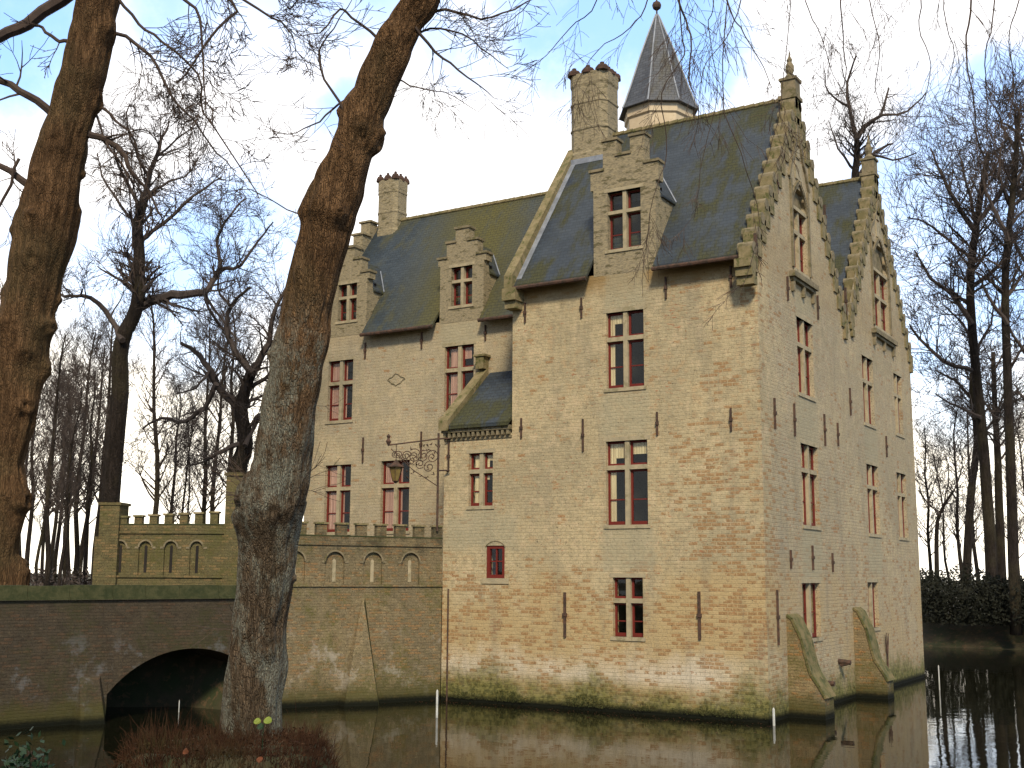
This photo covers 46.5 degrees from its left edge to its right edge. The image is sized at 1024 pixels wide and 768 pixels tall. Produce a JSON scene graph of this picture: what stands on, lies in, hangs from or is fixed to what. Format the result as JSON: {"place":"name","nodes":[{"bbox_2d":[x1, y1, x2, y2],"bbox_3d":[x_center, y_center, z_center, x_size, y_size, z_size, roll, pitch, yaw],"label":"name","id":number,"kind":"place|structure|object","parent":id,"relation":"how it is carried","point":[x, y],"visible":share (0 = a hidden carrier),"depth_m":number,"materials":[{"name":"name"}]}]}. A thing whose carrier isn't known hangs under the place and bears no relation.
{"place":"outdoors","nodes":[
{"label":"outdoors","id":0,"kind":"place"},
{"bbox_2d":[34,702,768,765],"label":"floating leaves","id":1,"kind":"object","parent":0,"point":[519,743],"visible":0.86,"depth_m":24.86,"materials":[{"name":"orange plant"}]},
{"bbox_2d":[0,647,1023,767],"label":"water","id":2,"kind":"structure","parent":0,"point":[969,713],"depth_m":24.51,"materials":[{"name":"black liquid"}]},
{"bbox_2d":[436,689,437,717],"bbox_3d":[-1.710,7.580,27.102,0.056,1.220,0.048,-5,-11,31],"label":"marker stake","id":3,"kind":"object","parent":2,"relation":"in","point":[437,703],"visible":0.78,"depth_m":27.13,"materials":[{"name":"white paint"}]},
{"bbox_2d":[772,708,774,725],"bbox_3d":[5.717,7.564,25.974,0.060,0.980,0.052,-5,-11,31],"label":"marker stake","id":4,"kind":"object","parent":2,"relation":"in","point":[773,713],"visible":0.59,"depth_m":26.01,"materials":[{"name":"white paint"}]},
{"bbox_2d":[938,665,939,689],"bbox_3d":[12.412,8.826,34.578,0.036,1.300,0.031,-5,-11,31],"label":"marker stake","id":5,"kind":"object","parent":2,"relation":"in","point":[938,677],"visible":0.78,"depth_m":34.62,"materials":[{"name":"white paint"}]},
{"bbox_2d":[0,0,1023,580],"label":"sky","id":6,"kind":"structure","parent":0,"point":[452,170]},
{"bbox_2d":[30,573,1023,767],"bbox_3d":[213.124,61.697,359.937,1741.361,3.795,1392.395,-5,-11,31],"label":"ground","id":7,"kind":"structure","parent":0,"point":[186,678],"depth_m":29.15,"materials":[{"name":"soil"}]},
{"bbox_2d":[0,279,52,481],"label":"slim tree","id":8,"kind":"object","parent":7,"relation":"on","point":[44,402],"depth_m":63.54,"materials":[{"name":"brown plant"}]},
{"bbox_2d":[1,727,65,767],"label":"shrub","id":9,"kind":"object","parent":7,"relation":"on","point":[20,760],"visible":1,"depth_m":10.11,"materials":[{"name":"green plant"}]},
{"bbox_2d":[19,355,67,556],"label":"slim tree","id":10,"kind":"object","parent":7,"relation":"on","point":[20,551],"visible":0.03,"depth_m":57.02,"materials":[{"name":"brown plant"}]},
{"bbox_2d":[24,331,72,583],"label":"slim tree","id":11,"kind":"object","parent":7,"relation":"on","point":[29,531],"visible":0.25,"depth_m":44.43,"materials":[{"name":"brown plant"}]},
{"bbox_2d":[28,368,83,582],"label":"slim tree","id":12,"kind":"object","parent":7,"relation":"on","point":[42,556],"visible":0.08,"depth_m":58.39,"materials":[{"name":"brown plant"}]},
{"bbox_2d":[26,378,88,584],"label":"slim tree","id":13,"kind":"object","parent":7,"relation":"on","point":[42,528],"visible":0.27,"depth_m":50.49,"materials":[{"name":"brown plant"}]},
{"bbox_2d":[28,560,92,585],"bbox_3d":[-16.623,8.451,51.493,16.962,1.690,19.982,2,-9,-8],"label":"brushwood","id":14,"kind":"object","parent":7,"relation":"on","point":[72,581],"visible":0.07,"depth_m":46.26,"materials":[{"name":"brown plant"}]},
{"bbox_2d":[34,349,89,579],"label":"slim tree","id":15,"kind":"object","parent":7,"relation":"on","point":[54,532],"visible":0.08,"depth_m":62.59,"materials":[{"name":"brown plant"}]},
{"bbox_2d":[25,309,103,585],"bbox_3d":[-16.853,2.412,43.737,3.059,10.737,3.043,-7,-11,30],"label":"slim tree","id":16,"kind":"object","parent":7,"relation":"on","point":[47,505],"visible":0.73,"depth_m":43.77,"materials":[{"name":"brown plant"}]},
{"bbox_2d":[31,360,107,585],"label":"slim tree","id":17,"kind":"object","parent":7,"relation":"on","point":[68,479],"visible":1,"depth_m":40.48,"materials":[{"name":"brown plant"}]},
{"bbox_2d":[42,348,98,583],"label":"slim tree","id":18,"kind":"object","parent":7,"relation":"on","point":[55,556],"visible":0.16,"depth_m":52.78,"materials":[{"name":"brown plant"}]},
{"bbox_2d":[46,362,101,585],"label":"slim tree","id":19,"kind":"object","parent":7,"relation":"on","point":[64,570],"visible":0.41,"depth_m":47.30,"materials":[{"name":"brown plant"}]},
{"bbox_2d":[49,339,104,584],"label":"slim tree","id":20,"kind":"object","parent":7,"relation":"on","point":[68,565],"visible":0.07,"depth_m":66.47,"materials":[{"name":"brown plant"}]},
{"bbox_2d":[48,337,120,584],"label":"slim tree","id":21,"kind":"object","parent":7,"relation":"on","point":[87,523],"visible":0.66,"depth_m":50.04,"materials":[{"name":"brown plant"}]},
{"bbox_2d":[51,306,132,584],"bbox_3d":[-20.065,2.931,55.637,3.839,13.476,3.819,-2,-7,19],"label":"slim tree","id":22,"kind":"object","parent":7,"relation":"on","point":[76,545],"visible":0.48,"depth_m":55.62,"materials":[{"name":"brown plant"}]},
{"bbox_2d":[64,329,139,580],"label":"slim tree","id":23,"kind":"object","parent":7,"relation":"on","point":[82,544],"visible":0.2,"depth_m":61.16,"materials":[{"name":"brown plant"}]},
{"bbox_2d":[67,293,151,578],"bbox_3d":[-20.970,2.697,61.384,4.460,15.740,4.484,0,-9,-2],"label":"slim tree","id":24,"kind":"object","parent":7,"relation":"on","point":[96,532],"visible":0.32,"depth_m":61.71,"materials":[{"name":"brown plant"}]},
{"bbox_2d":[0,585,235,729],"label":"bridge","id":25,"kind":"structure","parent":7,"relation":"on","point":[72,654],"depth_m":25.77,"materials":[{"name":"brick"}]},
{"bbox_2d":[98,272,197,513],"bbox_3d":[-16.002,1.789,53.348,4.290,15.058,4.267,-2,-11,2],"label":"slim tree","id":26,"kind":"object","parent":7,"relation":"on","point":[157,451],"visible":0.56,"depth_m":53.44,"materials":[{"name":"brown plant"}]},
{"bbox_2d":[92,472,243,584],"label":"gate wall","id":27,"kind":"structure","parent":7,"relation":"on","point":[139,551],"depth_m":29.62,"materials":[{"name":"brick"}]},
{"bbox_2d":[0,0,346,585],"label":"gnarled tree","id":28,"kind":"object","parent":7,"relation":"on","point":[44,225],"visible":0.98,"depth_m":27.95,"materials":[{"name":"brown plant"}]},
{"bbox_2d":[57,77,299,501],"bbox_3d":[-11.773,-1.545,40.400,9.767,18.028,5.834,3,-9,-14],"label":"bare tree","id":29,"kind":"object","parent":7,"relation":"on","point":[114,446],"visible":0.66,"depth_m":40.82,"materials":[{"name":"brown plant"}]},
{"bbox_2d":[144,393,212,523],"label":"slim tree","id":30,"kind":"object","parent":7,"relation":"on","point":[186,479],"visible":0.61,"depth_m":47.75,"materials":[{"name":"brown plant"}]},
{"bbox_2d":[148,355,209,522],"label":"slim tree","id":31,"kind":"object","parent":7,"relation":"on","point":[174,476],"visible":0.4,"depth_m":58.92,"materials":[{"name":"brown plant"}]},
{"bbox_2d":[147,416,218,523],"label":"slim tree","id":32,"kind":"object","parent":7,"relation":"on","point":[189,480],"visible":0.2,"depth_m":60.66,"materials":[{"name":"brown plant"}]},
{"bbox_2d":[155,305,243,523],"bbox_3d":[-13.491,2.711,52.525,3.686,13.006,3.705,-1,-7,22],"label":"slim tree","id":33,"kind":"object","parent":7,"relation":"on","point":[203,481],"visible":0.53,"depth_m":52.46,"materials":[{"name":"brown plant"}]},
{"bbox_2d":[181,300,261,510],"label":"slim tree","id":34,"kind":"object","parent":7,"relation":"on","point":[213,507],"visible":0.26,"depth_m":56.99,"materials":[{"name":"brown plant"}]},
{"bbox_2d":[99,688,344,767],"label":"dead stems","id":35,"kind":"object","parent":7,"relation":"on","point":[307,740],"visible":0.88,"depth_m":11.54,"materials":[{"name":"brown plant"}]},
{"bbox_2d":[183,266,264,487],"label":"slim tree","id":36,"kind":"object","parent":7,"relation":"on","point":[232,376],"visible":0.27,"depth_m":59.23,"materials":[{"name":"brown plant"}]},
{"bbox_2d":[121,211,344,498],"bbox_3d":[-8.500,0.774,37.006,7.099,12.406,5.643,0,-9,4],"label":"bare tree","id":37,"kind":"object","parent":7,"relation":"on","point":[240,402],"visible":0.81,"depth_m":36.87,"materials":[{"name":"brown plant"}]},
{"bbox_2d":[256,757,262,762],"bbox_3d":[-2.247,3.346,10.605,0.056,0.056,0.021,4,-10,-21],"label":"fallen leaf","id":38,"kind":"object","parent":7,"relation":"on","point":[259,759],"visible":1,"depth_m":10.60,"materials":[{"name":"orange plant"}]},
{"bbox_2d":[254,716,271,749],"bbox_3d":[-2.365,3.323,11.277,0.142,0.337,0.116,-5,-11,31],"label":"seedling","id":39,"kind":"object","parent":7,"relation":"on","point":[268,720],"visible":0.95,"depth_m":11.30,"materials":[{"name":"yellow plant"}]},
{"bbox_2d":[251,263,287,456],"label":"slim tree","id":40,"kind":"object","parent":7,"relation":"on","point":[277,315],"visible":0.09,"depth_m":53.17,"materials":[{"name":"brown plant"}]},
{"bbox_2d":[164,0,550,737],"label":"leaning tree","id":41,"kind":"object","parent":7,"relation":"on","point":[270,496],"visible":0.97,"depth_m":12.48,"materials":[{"name":"brown plant"}]},
{"bbox_2d":[278,0,1023,328],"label":"overhanging tree","id":42,"kind":"object","parent":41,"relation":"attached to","point":[831,57],"visible":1,"depth_m":8.87,"materials":[{"name":"brown plant"}]},
{"bbox_2d":[282,521,442,707],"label":"terrace wall","id":43,"kind":"structure","parent":7,"relation":"on","point":[364,623],"depth_m":30.16,"materials":[{"name":"brick"}]},
{"bbox_2d":[304,0,924,723],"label":"castle","id":44,"kind":"structure","parent":7,"relation":"on","point":[658,496],"depth_m":30.60,"materials":[{"name":"brick"}]},
{"bbox_2d":[323,461,352,534],"bbox_3d":[-5.237,3.456,36.008,1.160,2.210,0.198,-5,-11,31],"label":"window","id":45,"kind":"structure","parent":44,"relation":"in","point":[336,512],"depth_m":36.11,"materials":[{"name":"stone"}]},
{"bbox_2d":[325,356,354,423],"bbox_3d":[-5.230,0.199,36.540,1.130,2.050,0.198,-5,-11,31],"label":"window","id":46,"kind":"structure","parent":44,"relation":"in","point":[339,383],"depth_m":36.62,"materials":[{"name":"stone"}]},
{"bbox_2d":[379,456,411,533],"bbox_3d":[-3.393,3.268,34.898,1.200,2.250,0.198,-5,-11,31],"label":"window","id":47,"kind":"structure","parent":44,"relation":"in","point":[392,508],"depth_m":35.01,"materials":[{"name":"stone"}]},
{"bbox_2d":[386,433,449,530],"bbox_3d":[-2.530,2.606,31.730,1.709,2.600,0.495,1,-9,-6],"label":"wall lantern","id":48,"kind":"object","parent":44,"relation":"attached to","point":[395,467],"depth_m":31.74,"materials":[{"name":"metal"}]},
{"bbox_2d":[442,340,475,414],"bbox_3d":[-1.492,-0.167,34.286,1.170,2.100,0.198,-5,-11,31],"label":"window","id":49,"kind":"structure","parent":44,"relation":"in","point":[458,369],"depth_m":34.41,"materials":[{"name":"stone"}]},
{"bbox_2d":[466,448,495,509],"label":"window","id":50,"kind":"structure","parent":44,"relation":"in","point":[482,472],"depth_m":31.31,"materials":[{"name":"stone"}]},
{"bbox_2d":[481,541,508,583],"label":"window","id":51,"kind":"structure","parent":44,"relation":"in","point":[491,579],"depth_m":30.64,"materials":[{"name":"red paint"}]},
{"bbox_2d":[443,690,766,718],"bbox_3d":[1.932,7.623,28.606,8.769,0.324,0.107,-5,-11,31],"label":"waterline moss","id":52,"kind":"object","parent":44,"relation":"attached to","point":[506,692],"visible":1,"depth_m":28.71,"materials":[{"name":"green plant"}]},
{"bbox_2d":[603,305,646,392],"bbox_3d":[2.834,-0.862,29.584,1.190,2.110,0.198,-5,-11,31],"label":"window","id":53,"kind":"structure","parent":44,"relation":"in","point":[627,338],"depth_m":29.64,"materials":[{"name":"stone"}]},
{"bbox_2d":[603,435,650,528],"bbox_3d":[2.828,2.400,29.051,1.280,2.240,0.198,-5,-11,31],"label":"window","id":54,"kind":"structure","parent":44,"relation":"in","point":[625,449],"depth_m":29.13,"materials":[{"name":"stone"}]},
{"bbox_2d":[610,573,645,640],"bbox_3d":[2.809,5.347,28.576,0.960,1.590,0.195,-5,-11,31],"label":"window","id":55,"kind":"structure","parent":44,"relation":"in","point":[630,600],"depth_m":28.57,"materials":[{"name":"stone"}]},
{"bbox_2d":[793,205,809,279],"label":"window","id":56,"kind":"structure","parent":44,"relation":"in","point":[799,215],"depth_m":31.12,"materials":[{"name":"stone"}]},
{"bbox_2d":[795,312,816,401],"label":"window","id":57,"kind":"structure","parent":44,"relation":"in","point":[802,350],"depth_m":30.71,"materials":[{"name":"stone"}]},
{"bbox_2d":[800,439,821,530],"bbox_3d":[7.511,2.574,30.239,0.198,2.230,1.530,-5,-11,31],"label":"window","id":58,"kind":"structure","parent":44,"relation":"in","point":[807,472],"depth_m":30.22,"materials":[{"name":"stone"}]},
{"bbox_2d":[801,579,822,641],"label":"window","id":59,"kind":"structure","parent":44,"relation":"in","point":[806,583],"depth_m":29.56,"materials":[{"name":"stone"}]},
{"bbox_2d":[861,351,876,429],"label":"window","id":60,"kind":"structure","parent":44,"relation":"in","point":[865,364],"depth_m":35.80,"materials":[{"name":"stone"}]},
{"bbox_2d":[866,460,881,537],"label":"window","id":61,"kind":"structure","parent":44,"relation":"in","point":[871,489],"depth_m":35.32,"materials":[{"name":"stone"}]},
{"bbox_2d":[867,579,880,630],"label":"window","id":62,"kind":"structure","parent":44,"relation":"in","point":[870,581],"depth_m":34.41,"materials":[{"name":"stone"}]},
{"bbox_2d":[874,267,890,336],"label":"window","id":63,"kind":"structure","parent":44,"relation":"in","point":[879,277],"depth_m":37.94,"materials":[{"name":"stone"}]},
{"bbox_2d":[885,633,888,667],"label":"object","id":64,"kind":"object","parent":44,"relation":"attached to","point":[887,645],"visible":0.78,"depth_m":35.05,"materials":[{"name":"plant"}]},
{"bbox_2d":[893,370,904,438],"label":"window","id":65,"kind":"structure","parent":44,"relation":"in","point":[896,396],"depth_m":38.83,"materials":[{"name":"stone"}]},
{"bbox_2d":[896,469,909,540],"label":"window","id":66,"kind":"structure","parent":44,"relation":"in","point":[899,477],"depth_m":38.25,"materials":[{"name":"stone"}]},
{"bbox_2d":[776,22,971,177],"bbox_3d":[18.752,-3.479,60.173,10.280,31.231,7.173,-1,-9,5],"label":"bare tree","id":67,"kind":"object","parent":7,"relation":"on","point":[856,154],"visible":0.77,"depth_m":61.89,"materials":[{"name":"brown plant"}]},
{"bbox_2d":[912,401,952,588],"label":"slim tree","id":68,"kind":"object","parent":7,"relation":"on","point":[927,532],"visible":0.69,"depth_m":74.85,"materials":[{"name":"brown plant"}]},
{"bbox_2d":[914,428,976,588],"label":"slim tree","id":69,"kind":"object","parent":7,"relation":"on","point":[944,546],"visible":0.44,"depth_m":80.75,"materials":[{"name":"brown plant"}]},
{"bbox_2d":[875,51,1023,606],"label":"bare tree","id":70,"kind":"object","parent":7,"relation":"on","point":[969,312],"visible":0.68,"depth_m":57.80,"materials":[{"name":"brown plant"}]},
{"bbox_2d":[919,382,979,578],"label":"slim tree","id":71,"kind":"object","parent":7,"relation":"on","point":[956,520],"visible":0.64,"depth_m":70.95,"materials":[{"name":"brown plant"}]},
{"bbox_2d":[915,417,990,604],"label":"bare tree","id":72,"kind":"object","parent":7,"relation":"on","point":[936,541],"visible":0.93,"depth_m":59.93,"materials":[{"name":"brown plant"}]},
{"bbox_2d":[896,24,1023,634],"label":"bare tree","id":73,"kind":"object","parent":7,"relation":"on","point":[1002,310],"visible":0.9,"depth_m":53.84,"materials":[{"name":"brown plant"}]},
{"bbox_2d":[906,261,1023,608],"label":"bare tree","id":74,"kind":"object","parent":7,"relation":"on","point":[967,544],"visible":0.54,"depth_m":65.83,"materials":[{"name":"brown plant"}]},
{"bbox_2d":[940,380,994,602],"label":"slim tree","id":75,"kind":"object","parent":7,"relation":"on","point":[975,558],"visible":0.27,"depth_m":84.85,"materials":[{"name":"brown plant"}]},
{"bbox_2d":[915,59,1023,455],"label":"bare tree","id":76,"kind":"object","parent":7,"relation":"on","point":[1011,331],"visible":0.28,"depth_m":60.06,"materials":[{"name":"brown plant"}]},
{"bbox_2d":[920,563,1023,625],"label":"undergrowth","id":77,"kind":"object","parent":7,"relation":"on","point":[935,612],"visible":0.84,"depth_m":55.30,"materials":[{"name":"green plant"}]},
{"bbox_2d":[922,318,1023,610],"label":"bare tree","id":78,"kind":"object","parent":7,"relation":"on","point":[999,522],"visible":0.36,"depth_m":69.82,"materials":[{"name":"brown plant"}]},
{"bbox_2d":[963,463,1006,552],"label":"slim tree","id":79,"kind":"object","parent":7,"relation":"on","point":[980,545],"visible":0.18,"depth_m":90.62,"materials":[{"name":"brown plant"}]},
{"bbox_2d":[981,416,1023,564],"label":"slim tree","id":80,"kind":"object","parent":7,"relation":"on","point":[1022,518],"visible":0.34,"depth_m":76.83,"materials":[{"name":"brown plant"}]},
{"bbox_2d":[989,404,1023,543],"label":"slim tree","id":81,"kind":"object","parent":7,"relation":"on","point":[1021,458],"visible":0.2,"depth_m":86.57,"materials":[{"name":"brown plant"}]}
]}

